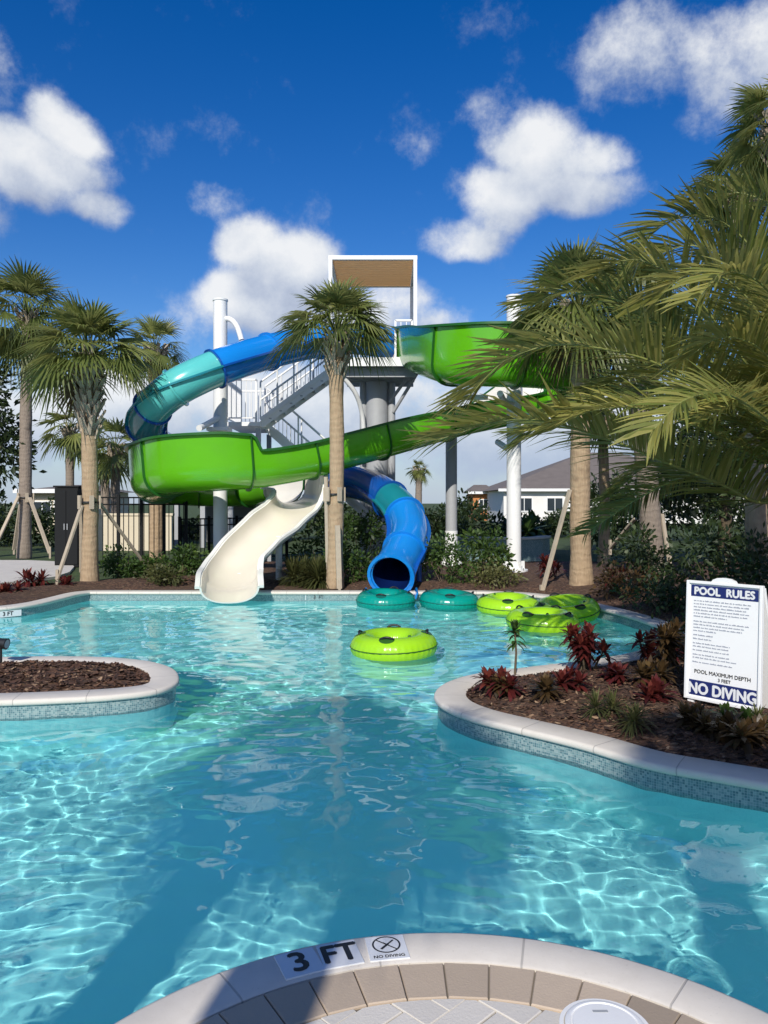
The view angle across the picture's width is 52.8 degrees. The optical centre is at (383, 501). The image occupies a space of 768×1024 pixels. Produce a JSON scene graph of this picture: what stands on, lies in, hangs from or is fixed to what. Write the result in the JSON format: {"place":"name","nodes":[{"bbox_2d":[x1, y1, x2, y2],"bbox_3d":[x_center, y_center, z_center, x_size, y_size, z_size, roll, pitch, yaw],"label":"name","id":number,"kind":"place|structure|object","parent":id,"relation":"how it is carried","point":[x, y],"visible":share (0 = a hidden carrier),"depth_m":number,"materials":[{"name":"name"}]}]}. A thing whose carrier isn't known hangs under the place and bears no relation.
{"place":"outdoors","nodes":[
{"label":"outdoors","id":0,"kind":"place"},
{"bbox_2d":[13,485,134,533],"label":"house","id":1,"kind":"structure","parent":0,"point":[42,494],"depth_m":42.00,"materials":[{"name":"beige paint"}]},
{"bbox_2d":[0,659,150,692],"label":"mulch bed","id":2,"kind":"object","parent":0,"point":[26,679],"visible":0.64,"depth_m":7.29,"materials":[{"name":"brown plant"}]},
{"bbox_2d":[174,505,254,547],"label":"pavilion","id":3,"kind":"structure","parent":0,"point":[207,511],"depth_m":29.20,"materials":[{"name":"metal"}]},
{"bbox_2d":[0,600,767,1023],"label":"water","id":4,"kind":"structure","parent":0,"point":[272,778],"depth_m":4.46,"materials":[{"name":"blue liquid"}]},
{"bbox_2d":[356,586,415,608],"bbox_3d":[0.033,1.769,14.016,1.095,0.402,1.095,0,0,0],"label":"swim ring","id":5,"kind":"object","parent":4,"relation":"on","point":[392,597],"visible":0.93,"depth_m":13.64,"materials":[{"name":"teal plastic"}]},
{"bbox_2d":[349,624,437,660],"bbox_3d":[0.120,1.767,9.596,1.095,0.396,1.096,0,0,0],"label":"swim ring","id":6,"kind":"object","parent":4,"relation":"on","point":[397,643],"visible":0.81,"depth_m":9.23,"materials":[{"name":"plastic"}]},
{"bbox_2d":[419,587,477,609],"bbox_3d":[1.175,1.770,13.951,1.096,0.404,1.094,0,0,0],"label":"swim ring","id":7,"kind":"object","parent":4,"relation":"on","point":[449,599],"visible":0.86,"depth_m":13.55,"materials":[{"name":"teal plastic"}]},
{"bbox_2d":[476,590,537,614],"bbox_3d":[2.137,1.764,13.346,1.096,0.415,1.094,0,0,0],"label":"swim ring","id":8,"kind":"object","parent":4,"relation":"on","point":[503,603],"visible":0.73,"depth_m":13.02,"materials":[{"name":"plastic"}]},
{"bbox_2d":[506,605,579,632],"bbox_3d":[2.368,1.769,11.547,1.095,0.390,1.096,0,0,0],"label":"swim ring","id":9,"kind":"object","parent":4,"relation":"on","point":[552,619],"visible":0.84,"depth_m":11.17,"materials":[{"name":"plastic"}]},
{"bbox_2d":[533,592,600,621],"bbox_3d":[2.949,1.741,12.542,1.091,0.483,1.086,0,0,0],"label":"swim ring","id":10,"kind":"object","parent":4,"relation":"on","point":[583,607],"visible":0.61,"depth_m":12.42,"materials":[{"name":"plastic"}]},
{"bbox_2d":[0,504,767,584],"bbox_3d":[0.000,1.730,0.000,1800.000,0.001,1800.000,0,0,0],"label":"ground","id":11,"kind":"structure","parent":0,"point":[40,553],"depth_m":28.81,"materials":[{"name":"green plant"}]},
{"bbox_2d":[0,350,46,499],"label":"tree","id":12,"kind":"object","parent":11,"relation":"on","point":[8,433],"visible":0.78,"depth_m":23.89,"materials":[{"name":"green plant"}]},
{"bbox_2d":[0,560,73,584],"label":"walkway","id":13,"kind":"structure","parent":11,"relation":"on","point":[8,568],"depth_m":19.44,"materials":[{"name":"concrete"}]},
{"bbox_2d":[53,486,81,566],"bbox_3d":[-8.379,0.642,20.692,0.686,2.155,0.675,0,0,0],"label":"equipment cabinet","id":14,"kind":"object","parent":13,"relation":"on","point":[66,510],"visible":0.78,"depth_m":20.38,"materials":[{"name":"black metal"}]},
{"bbox_2d":[0,254,76,558],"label":"cabbage palm","id":15,"kind":"object","parent":11,"relation":"on","point":[22,282],"visible":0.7,"depth_m":23.33,"materials":[{"name":"green plant"}]},
{"bbox_2d":[0,496,19,538],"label":"palm brace","id":16,"kind":"object","parent":15,"relation":"attached to","point":[9,515],"visible":1,"depth_m":22.82,"materials":[{"name":"wood"}]},
{"bbox_2d":[28,497,51,558],"bbox_3d":[-10.166,0.745,22.844,1.397,1.780,0.100,0,0,42],"label":"palm brace","id":17,"kind":"object","parent":15,"relation":"attached to","point":[44,538],"visible":1,"depth_m":22.79,"materials":[{"name":"wood"}]},
{"bbox_2d":[35,400,102,485],"bbox_3d":[-13.808,-1.484,34.068,3.077,6.378,3.223,0,0,-43],"label":"cabbage palm","id":18,"kind":"object","parent":11,"relation":"on","point":[69,441],"visible":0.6,"depth_m":33.58,"materials":[{"name":"green plant"}]},
{"bbox_2d":[72,415,130,512],"bbox_3d":[-10.668,-0.901,31.122,3.024,5.214,2.979,0,0,26],"label":"cabbage palm","id":19,"kind":"object","parent":11,"relation":"on","point":[116,456],"visible":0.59,"depth_m":30.75,"materials":[{"name":"green plant"}]},
{"bbox_2d":[78,437,127,512],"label":"cabbage palm","id":20,"kind":"object","parent":11,"relation":"on","point":[105,492],"visible":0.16,"depth_m":32.83,"materials":[{"name":"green plant"}]},
{"bbox_2d":[98,513,174,550],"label":"garden wall","id":21,"kind":"structure","parent":11,"relation":"on","point":[145,531],"depth_m":27.41,"materials":[{"name":"beige paint"}]},
{"bbox_2d":[116,313,191,561],"bbox_3d":[-6.543,-1.856,22.008,2.393,7.119,2.372,0,0,0],"label":"cabbage palm","id":22,"kind":"object","parent":11,"relation":"on","point":[152,326],"visible":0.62,"depth_m":21.82,"materials":[{"name":"green plant"}]},
{"bbox_2d":[179,516,287,562],"bbox_3d":[-4.110,1.080,21.600,0.099,1.400,3.822,0,0,41],"label":"picket fence","id":23,"kind":"object","parent":11,"relation":"on","point":[209,524],"visible":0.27,"depth_m":20.81,"materials":[{"name":"metal"}]},
{"bbox_2d":[227,255,424,563],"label":"slide tower","id":24,"kind":"structure","parent":11,"relation":"on","point":[375,400],"depth_m":20.32,"materials":[{"name":"white metal"}]},
{"bbox_2d":[125,324,430,598],"bbox_3d":[-2.538,-1.373,18.046,7.052,6.572,7.239,0,0,0],"label":"enclosed tube slide","id":25,"kind":"object","parent":24,"relation":"attached to","point":[398,507],"visible":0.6,"depth_m":16.55,"materials":[{"name":"blue plastic"}]},
{"bbox_2d":[124,321,602,603],"bbox_3d":[-0.286,-1.349,17.323,11.812,6.400,6.930,0,0,0],"label":"open water slide","id":26,"kind":"object","parent":24,"relation":"attached to","point":[199,468],"visible":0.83,"depth_m":16.39,"materials":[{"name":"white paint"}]},
{"bbox_2d":[0,454,744,547],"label":"hedge","id":27,"kind":"object","parent":11,"relation":"on","point":[465,522],"visible":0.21,"depth_m":30.47,"materials":[{"name":"green plant"}]},
{"bbox_2d":[0,561,767,768],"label":"mulch bed","id":28,"kind":"object","parent":11,"relation":"on","point":[559,583],"visible":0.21,"depth_m":11.43,"materials":[{"name":"brown wood"}]},
{"bbox_2d":[0,580,27,592],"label":"cordyline","id":29,"kind":"object","parent":28,"relation":"on","point":[5,586],"visible":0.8,"depth_m":14.15,"materials":[{"name":"red plant"}]},
{"bbox_2d":[13,567,54,586],"bbox_3d":[-6.951,1.526,15.255,0.795,0.525,0.861,0,0,42],"label":"cordyline","id":30,"kind":"object","parent":28,"relation":"on","point":[31,577],"visible":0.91,"depth_m":15.17,"materials":[{"name":"red plant"}]},
{"bbox_2d":[55,505,83,584],"bbox_3d":[-6.355,0.874,15.619,0.085,1.619,0.608,0,0,36],"label":"palm brace","id":31,"kind":"object","parent":28,"relation":"on","point":[58,571],"visible":0.96,"depth_m":15.57,"materials":[{"name":"wood"}]},
{"bbox_2d":[10,287,165,580],"bbox_3d":[-6.118,-1.360,16.016,2.964,6.125,2.945,0,0,-33],"label":"cabbage palm","id":32,"kind":"object","parent":28,"relation":"on","point":[80,384],"visible":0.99,"depth_m":15.81,"materials":[{"name":"green plant"}]},
{"bbox_2d":[77,495,100,508],"bbox_3d":[-6.104,0.005,16.010,0.472,0.280,0.452,0,0,0],"label":"trunk strap","id":33,"kind":"object","parent":32,"relation":"attached to","point":[91,501],"visible":0.87,"depth_m":15.81,"materials":[{"name":"beige wood"}]},
{"bbox_2d":[98,543,143,578],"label":"shrub","id":34,"kind":"object","parent":28,"relation":"on","point":[112,559],"visible":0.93,"depth_m":16.89,"materials":[{"name":"green plant"}]},
{"bbox_2d":[98,503,147,564],"bbox_3d":[-5.617,0.798,16.734,0.071,1.614,1.373,0,0,30],"label":"palm brace","id":35,"kind":"object","parent":28,"relation":"on","point":[117,527],"visible":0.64,"depth_m":16.64,"materials":[{"name":"wood"}]},
{"bbox_2d":[98,495,187,570],"bbox_3d":[-6.020,0.800,19.200,2.256,1.960,0.091,0,0,-22],"label":"picket fence","id":36,"kind":"object","parent":28,"relation":"on","point":[185,520],"visible":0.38,"depth_m":19.17,"materials":[{"name":"black metal"}]},
{"bbox_2d":[130,551,172,576],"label":"shrub","id":37,"kind":"object","parent":28,"relation":"on","point":[152,560],"visible":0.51,"depth_m":17.23,"materials":[{"name":"green plant"}]},
{"bbox_2d":[132,559,189,585],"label":"shrub","id":38,"kind":"object","parent":28,"relation":"on","point":[162,574],"visible":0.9,"depth_m":15.78,"materials":[{"name":"green plant"}]},
{"bbox_2d":[167,542,209,575],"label":"shrub","id":39,"kind":"object","parent":28,"relation":"on","point":[179,562],"visible":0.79,"depth_m":17.09,"materials":[{"name":"green plant"}]},
{"bbox_2d":[196,298,243,548],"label":"support column","id":40,"kind":"structure","parent":28,"relation":"on","point":[218,420],"depth_m":18.15,"materials":[{"name":"white metal"}]},
{"bbox_2d":[266,554,348,589],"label":"ornamental grass","id":41,"kind":"object","parent":28,"relation":"on","point":[314,569],"depth_m":15.71,"materials":[{"name":"plant"}]},
{"bbox_2d":[288,520,356,572],"bbox_3d":[-1.354,1.099,16.966,1.574,1.459,1.548,0,0,0],"label":"shrub","id":42,"kind":"object","parent":28,"relation":"on","point":[316,544],"visible":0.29,"depth_m":17.00,"materials":[{"name":"green plant"}]},
{"bbox_2d":[261,276,401,588],"bbox_3d":[-1.020,-1.427,15.379,2.897,6.260,2.591,0,0,0],"label":"cabbage palm","id":43,"kind":"object","parent":28,"relation":"on","point":[335,298],"visible":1,"depth_m":15.22,"materials":[{"name":"green plant"}]},
{"bbox_2d":[324,477,328,569],"bbox_3d":[-1.129,0.420,15.330,0.075,1.838,0.117,0,0,33],"label":"palm brace","id":44,"kind":"object","parent":43,"relation":"attached to","point":[326,506],"visible":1,"depth_m":15.31,"materials":[{"name":"wood"}]},
{"bbox_2d":[323,487,345,500],"bbox_3d":[-0.987,-0.152,15.358,0.444,0.280,0.425,0,0,0],"label":"trunk strap","id":45,"kind":"object","parent":43,"relation":"attached to","point":[328,493],"visible":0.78,"depth_m":15.18,"materials":[{"name":"beige wood"}]},
{"bbox_2d":[335,525,341,589],"bbox_3d":[-0.887,1.139,15.058,0.100,1.368,0.176,0,0,-20],"label":"palm brace","id":46,"kind":"object","parent":28,"relation":"on","point":[338,558],"visible":0.96,"depth_m":15.04,"materials":[{"name":"wood"}]},
{"bbox_2d":[343,548,371,583],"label":"shrub","id":47,"kind":"object","parent":28,"relation":"on","point":[352,563],"visible":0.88,"depth_m":15.83,"materials":[{"name":"green plant"}]},
{"bbox_2d":[343,509,386,571],"bbox_3d":[-0.416,0.913,17.870,1.725,1.734,1.982,0,0,-17],"label":"shrub","id":48,"kind":"object","parent":28,"relation":"on","point":[357,535],"visible":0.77,"depth_m":17.75,"materials":[{"name":"green plant"}]},
{"bbox_2d":[420,530,482,583],"bbox_3d":[1.250,1.162,15.832,1.536,1.196,1.224,0,0,0],"label":"shrub","id":49,"kind":"object","parent":28,"relation":"on","point":[434,556],"visible":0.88,"depth_m":15.69,"materials":[{"name":"green plant"}]},
{"bbox_2d":[442,391,487,565],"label":"support column","id":50,"kind":"structure","parent":28,"relation":"on","point":[451,490],"depth_m":20.07,"materials":[{"name":"metal"}]},
{"bbox_2d":[450,525,515,577],"bbox_3d":[2.175,1.183,17.007,1.490,1.432,1.462,0,0,0],"label":"shrub","id":51,"kind":"object","parent":28,"relation":"on","point":[500,552],"visible":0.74,"depth_m":16.89,"materials":[{"name":"green plant"}]},
{"bbox_2d":[466,555,528,590],"bbox_3d":[2.276,1.489,15.341,1.297,0.918,1.202,0,0,0],"label":"shrub","id":52,"kind":"object","parent":28,"relation":"on","point":[495,576],"visible":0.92,"depth_m":15.24,"materials":[{"name":"green plant"}]},
{"bbox_2d":[472,665,527,701],"bbox_3d":[1.028,1.578,6.750,0.367,0.312,0.612,0,0,-45],"label":"bromeliad","id":53,"kind":"object","parent":28,"relation":"on","point":[501,671],"visible":0.77,"depth_m":6.69,"materials":[{"name":"red plant"}]},
{"bbox_2d":[482,673,520,698],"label":"bromeliad","id":54,"kind":"object","parent":28,"relation":"on","point":[495,677],"visible":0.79,"depth_m":6.66,"materials":[{"name":"brown plant"}]},
{"bbox_2d":[495,294,530,572],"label":"support column","id":55,"kind":"structure","parent":28,"relation":"on","point":[514,495],"depth_m":18.05,"materials":[{"name":"white metal"}]},
{"bbox_2d":[500,619,525,673],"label":"young shrub","id":56,"kind":"object","parent":28,"relation":"on","point":[515,631],"visible":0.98,"depth_m":7.64,"materials":[{"name":"green plant"}]},
{"bbox_2d":[524,672,566,704],"bbox_3d":[1.355,1.579,6.477,0.386,0.317,0.433,0,0,0],"label":"bromeliad","id":57,"kind":"object","parent":28,"relation":"on","point":[545,692],"visible":0.93,"depth_m":6.41,"materials":[{"name":"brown plant"}]},
{"bbox_2d":[534,553,567,577],"bbox_3d":[3.532,1.415,16.481,0.780,0.664,0.678,0,0,0],"label":"cordyline","id":58,"kind":"object","parent":28,"relation":"on","point":[555,566],"visible":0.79,"depth_m":16.45,"materials":[{"name":"red plant"}]},
{"bbox_2d":[539,489,571,590],"bbox_3d":[3.297,0.838,14.874,0.704,2.162,0.095,0,0,-22],"label":"palm brace","id":59,"kind":"object","parent":28,"relation":"on","point":[555,542],"visible":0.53,"depth_m":14.85,"materials":[{"name":"wood"}]},
{"bbox_2d":[550,665,594,692],"bbox_3d":[1.607,1.580,6.734,0.499,0.303,0.448,0,0,0],"label":"bromeliad","id":60,"kind":"object","parent":28,"relation":"on","point":[566,678],"visible":0.88,"depth_m":6.68,"materials":[{"name":"red plant"}]},
{"bbox_2d":[488,226,664,585],"bbox_3d":[3.732,-1.737,14.905,3.468,6.914,3.242,0,0,0],"label":"cabbage palm","id":61,"kind":"object","parent":28,"relation":"on","point":[581,571],"visible":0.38,"depth_m":14.83,"materials":[{"name":"green plant"}]},
{"bbox_2d":[401,162,767,582],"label":"date palm","id":62,"kind":"object","parent":28,"relation":"on","point":[704,396],"visible":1,"depth_m":6.17,"materials":[{"name":"green plant"}]},
{"bbox_2d":[558,619,615,670],"bbox_3d":[2.003,1.460,7.676,0.572,0.568,0.629,0,0,0],"label":"cordyline","id":63,"kind":"object","parent":28,"relation":"on","point":[582,645],"visible":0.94,"depth_m":7.58,"materials":[{"name":"red plant"}]},
{"bbox_2d":[564,372,628,563],"bbox_3d":[5.933,-0.979,21.069,2.177,5.364,2.393,0,0,-19],"label":"cabbage palm","id":64,"kind":"object","parent":28,"relation":"on","point":[603,479],"visible":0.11,"depth_m":20.87,"materials":[{"name":"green plant"}]},
{"bbox_2d":[575,685,628,721],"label":"grass tuft","id":65,"kind":"object","parent":28,"relation":"on","point":[610,700],"visible":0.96,"depth_m":6.00,"materials":[{"name":"plant"}]},
{"bbox_2d":[596,661,634,685],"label":"bromeliad","id":66,"kind":"object","parent":28,"relation":"on","point":[613,674],"visible":0.93,"depth_m":6.90,"materials":[{"name":"red plant"}]},
{"bbox_2d":[466,649,767,767],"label":"mulch","id":67,"kind":"object","parent":28,"relation":"on","point":[613,715],"visible":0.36,"depth_m":6.19,"materials":[{"name":"brown wood"}]},
{"bbox_2d":[588,560,659,600],"bbox_3d":[4.104,1.446,13.423,1.234,0.894,1.393,0,0,34],"label":"shrub","id":68,"kind":"object","parent":28,"relation":"on","point":[617,579],"visible":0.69,"depth_m":13.45,"materials":[{"name":"green plant"}]},
{"bbox_2d":[567,243,694,577],"bbox_3d":[5.039,-1.706,15.591,3.048,6.904,3.092,0,0,0],"label":"cabbage palm","id":69,"kind":"object","parent":28,"relation":"on","point":[652,513],"visible":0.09,"depth_m":15.81,"materials":[{"name":"green plant"}]},
{"bbox_2d":[661,514,671,562],"bbox_3d":[5.796,0.840,15.897,0.075,1.200,0.268,0,0,-24],"label":"palm brace","id":70,"kind":"object","parent":69,"relation":"attached to","point":[664,530],"visible":0.48,"depth_m":15.91,"materials":[{"name":"wood"}]},
{"bbox_2d":[608,701,659,739],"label":"grass tuft","id":71,"kind":"object","parent":28,"relation":"on","point":[635,715],"visible":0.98,"depth_m":5.65,"materials":[{"name":"plant"}]},
{"bbox_2d":[617,655,679,687],"bbox_3d":[2.319,1.533,6.742,0.592,0.381,0.489,0,0,0],"label":"bromeliad","id":72,"kind":"object","parent":28,"relation":"on","point":[645,669],"visible":0.8,"depth_m":6.71,"materials":[{"name":"brown plant"}]},
{"bbox_2d":[594,520,707,590],"bbox_3d":[5.209,1.125,14.300,1.754,1.604,2.318,0,0,-40],"label":"shrub","id":73,"kind":"object","parent":28,"relation":"on","point":[645,553],"visible":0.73,"depth_m":14.23,"materials":[{"name":"green plant"}]},
{"bbox_2d":[624,627,682,662],"bbox_3d":[2.836,1.525,8.029,0.568,0.443,0.575,0,0,31],"label":"cordyline","id":74,"kind":"object","parent":28,"relation":"on","point":[646,648],"visible":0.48,"depth_m":7.96,"materials":[{"name":"red plant"}]},
{"bbox_2d":[610,567,701,618],"bbox_3d":[4.248,1.431,11.658,1.581,0.898,1.366,0,0,33],"label":"shrub","id":75,"kind":"object","parent":28,"relation":"on","point":[661,591],"visible":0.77,"depth_m":11.63,"materials":[{"name":"green plant"}]},
{"bbox_2d":[632,673,683,703],"bbox_3d":[2.195,1.558,6.290,0.407,0.327,0.476,0,0,0],"label":"bromeliad","id":76,"kind":"object","parent":28,"relation":"on","point":[655,690],"visible":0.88,"depth_m":6.24,"materials":[{"name":"red plant"}]},
{"bbox_2d":[642,615,685,673],"bbox_3d":[2.705,1.407,7.298,0.627,0.677,0.556,0,0,0],"label":"cordyline","id":77,"kind":"object","parent":28,"relation":"on","point":[669,643],"visible":0.84,"depth_m":7.21,"materials":[{"name":"brown plant"}]},
{"bbox_2d":[659,700,716,735],"bbox_3d":[2.232,1.592,5.627,0.438,0.292,0.398,0,0,42],"label":"bromeliad","id":78,"kind":"object","parent":28,"relation":"on","point":[692,709],"visible":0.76,"depth_m":5.61,"materials":[{"name":"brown plant"}]},
{"bbox_2d":[631,363,767,561],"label":"tree","id":79,"kind":"object","parent":28,"relation":"on","point":[691,511],"visible":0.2,"depth_m":19.33,"materials":[{"name":"green plant"}]},
{"bbox_2d":[646,513,767,598],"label":"shrub","id":80,"kind":"object","parent":28,"relation":"on","point":[734,541],"visible":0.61,"depth_m":12.32,"materials":[{"name":"green plant"}]},
{"bbox_2d":[681,709,743,748],"bbox_3d":[2.348,1.591,5.421,0.336,0.309,0.430,0,0,-41],"label":"bromeliad","id":81,"kind":"object","parent":28,"relation":"on","point":[707,724],"visible":0.82,"depth_m":5.39,"materials":[{"name":"green plant"}]},
{"bbox_2d":[680,135,767,597],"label":"cabbage palm","id":82,"kind":"object","parent":28,"relation":"on","point":[755,518],"visible":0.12,"depth_m":12.39,"materials":[{"name":"green plant"}]},
{"bbox_2d":[684,578,767,712],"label":"pool rules sign","id":83,"kind":"object","parent":28,"relation":"on","point":[726,643],"visible":1,"depth_m":6.04,"materials":[{"name":"white plastic"}]},
{"bbox_2d":[705,701,757,727],"bbox_3d":[2.567,1.588,5.622,0.428,0.259,0.507,0,0,0],"label":"bromeliad","id":84,"kind":"object","parent":28,"relation":"on","point":[746,713],"visible":0.22,"depth_m":5.63,"materials":[{"name":"green plant"}]},
{"bbox_2d":[707,531,767,595],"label":"shrub","id":85,"kind":"object","parent":28,"relation":"on","point":[754,575],"visible":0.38,"depth_m":9.76,"materials":[{"name":"green plant"}]},
{"bbox_2d":[713,74,767,222],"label":"cabbage palm","id":86,"kind":"object","parent":28,"relation":"on","point":[752,111],"visible":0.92,"depth_m":10.40,"materials":[{"name":"green plant"}]},
{"bbox_2d":[720,713,767,762],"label":"bromeliad","id":87,"kind":"object","parent":28,"relation":"on","point":[747,730],"visible":0.98,"depth_m":5.19,"materials":[{"name":"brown plant"}]},
{"bbox_2d":[405,459,432,502],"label":"cabbage palm","id":88,"kind":"object","parent":11,"relation":"on","point":[419,477],"visible":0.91,"depth_m":41.85,"materials":[{"name":"green plant"}]},
{"bbox_2d":[463,485,490,520],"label":"house","id":89,"kind":"structure","parent":11,"relation":"on","point":[479,490],"depth_m":72.00,"materials":[{"name":"orange paint"}]},
{"bbox_2d":[458,535,550,560],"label":"raised pool wall","id":90,"kind":"structure","parent":11,"relation":"on","point":[533,548],"depth_m":22.48,"materials":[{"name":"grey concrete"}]},
{"bbox_2d":[521,508,547,536],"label":"broadleaf plant","id":91,"kind":"object","parent":11,"relation":"on","point":[528,522],"visible":0.79,"depth_m":23.50,"materials":[{"name":"green plant"}]},
{"bbox_2d":[484,453,743,523],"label":"house","id":92,"kind":"structure","parent":11,"relation":"on","point":[545,488],"depth_m":63.13,"materials":[{"name":"white paint"}]},
{"bbox_2d":[521,497,532,511],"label":"window","id":93,"kind":"structure","parent":92,"relation":"in","point":[526,502],"depth_m":61.97,"materials":[{"name":"white paint"}]},
{"bbox_2d":[546,497,562,511],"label":"window","id":94,"kind":"structure","parent":92,"relation":"in","point":[551,502],"depth_m":61.97,"materials":[{"name":"white paint"}]},
{"bbox_2d":[0,0,767,503],"label":"sky","id":95,"kind":"structure","parent":0,"point":[166,158],"materials":[{"name":"blue"}]},
{"bbox_2d":[306,999,564,1023],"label":"paving","id":96,"kind":"structure","parent":0,"point":[448,1011],"depth_m":2.58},
{"bbox_2d":[559,998,647,1023],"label":"skimmer lid","id":97,"kind":"object","parent":96,"relation":"on","point":[593,1011],"visible":1,"depth_m":2.55,"materials":[{"name":"white plastic"}]},
{"bbox_2d":[199,963,703,1023],"bbox_3d":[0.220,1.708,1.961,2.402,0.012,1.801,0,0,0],"label":"paving","id":98,"kind":"structure","parent":0,"point":[299,1003],"depth_m":2.68,"materials":[{"name":"grey concrete"}]},
{"label":"pool floor","id":99,"kind":"structure","parent":0,"visible":0},
{"bbox_2d":[0,688,175,718],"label":"pool wall","id":100,"kind":"structure","parent":99,"relation":"on","point":[73,709],"depth_m":6.78,"materials":[{"name":"blue tile"}]},
{"bbox_2d":[0,656,178,705],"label":"pool coping","id":101,"kind":"object","parent":100,"relation":"on","point":[164,679],"visible":0.86,"depth_m":6.98,"materials":[{"name":"white concrete"}]},
{"bbox_2d":[3,595,767,808],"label":"pool wall","id":102,"kind":"structure","parent":99,"relation":"on","point":[701,788],"depth_m":5.68,"materials":[{"name":"teal paint"}]},
{"bbox_2d":[0,590,767,791],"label":"pool coping","id":103,"kind":"object","parent":102,"relation":"on","point":[450,697],"visible":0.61,"depth_m":5.94,"materials":[{"name":"white concrete"}]},
{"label":"pool wall","id":104,"kind":"structure","parent":99,"relation":"on","visible":0},
{"bbox_2d":[114,933,767,1023],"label":"pool coping","id":105,"kind":"object","parent":104,"relation":"on","point":[200,1001],"visible":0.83,"depth_m":2.77,"materials":[{"name":"white concrete"}]},
{"bbox_2d":[274,947,324,980],"bbox_3d":[-0.311,1.698,2.849,0.150,0.008,0.155,0,0,-24],"label":"depth tile","id":106,"kind":"object","parent":105,"relation":"on","point":[299,963],"visible":1,"depth_m":2.84,"materials":[{"name":"tile"}]},
{"bbox_2d":[316,939,364,969],"bbox_3d":[-0.166,1.698,2.904,0.150,0.008,0.155,0,0,-17],"label":"depth tile","id":107,"kind":"object","parent":105,"relation":"on","point":[335,955],"visible":1,"depth_m":2.90,"materials":[{"name":"tile"}]},
{"bbox_2d":[365,934,409,961],"bbox_3d":[0.011,1.698,2.945,0.150,0.008,0.155,0,0,-9],"label":"no diving tile","id":108,"kind":"object","parent":105,"relation":"on","point":[386,948],"visible":1,"depth_m":2.94,"materials":[{"name":"tile"}]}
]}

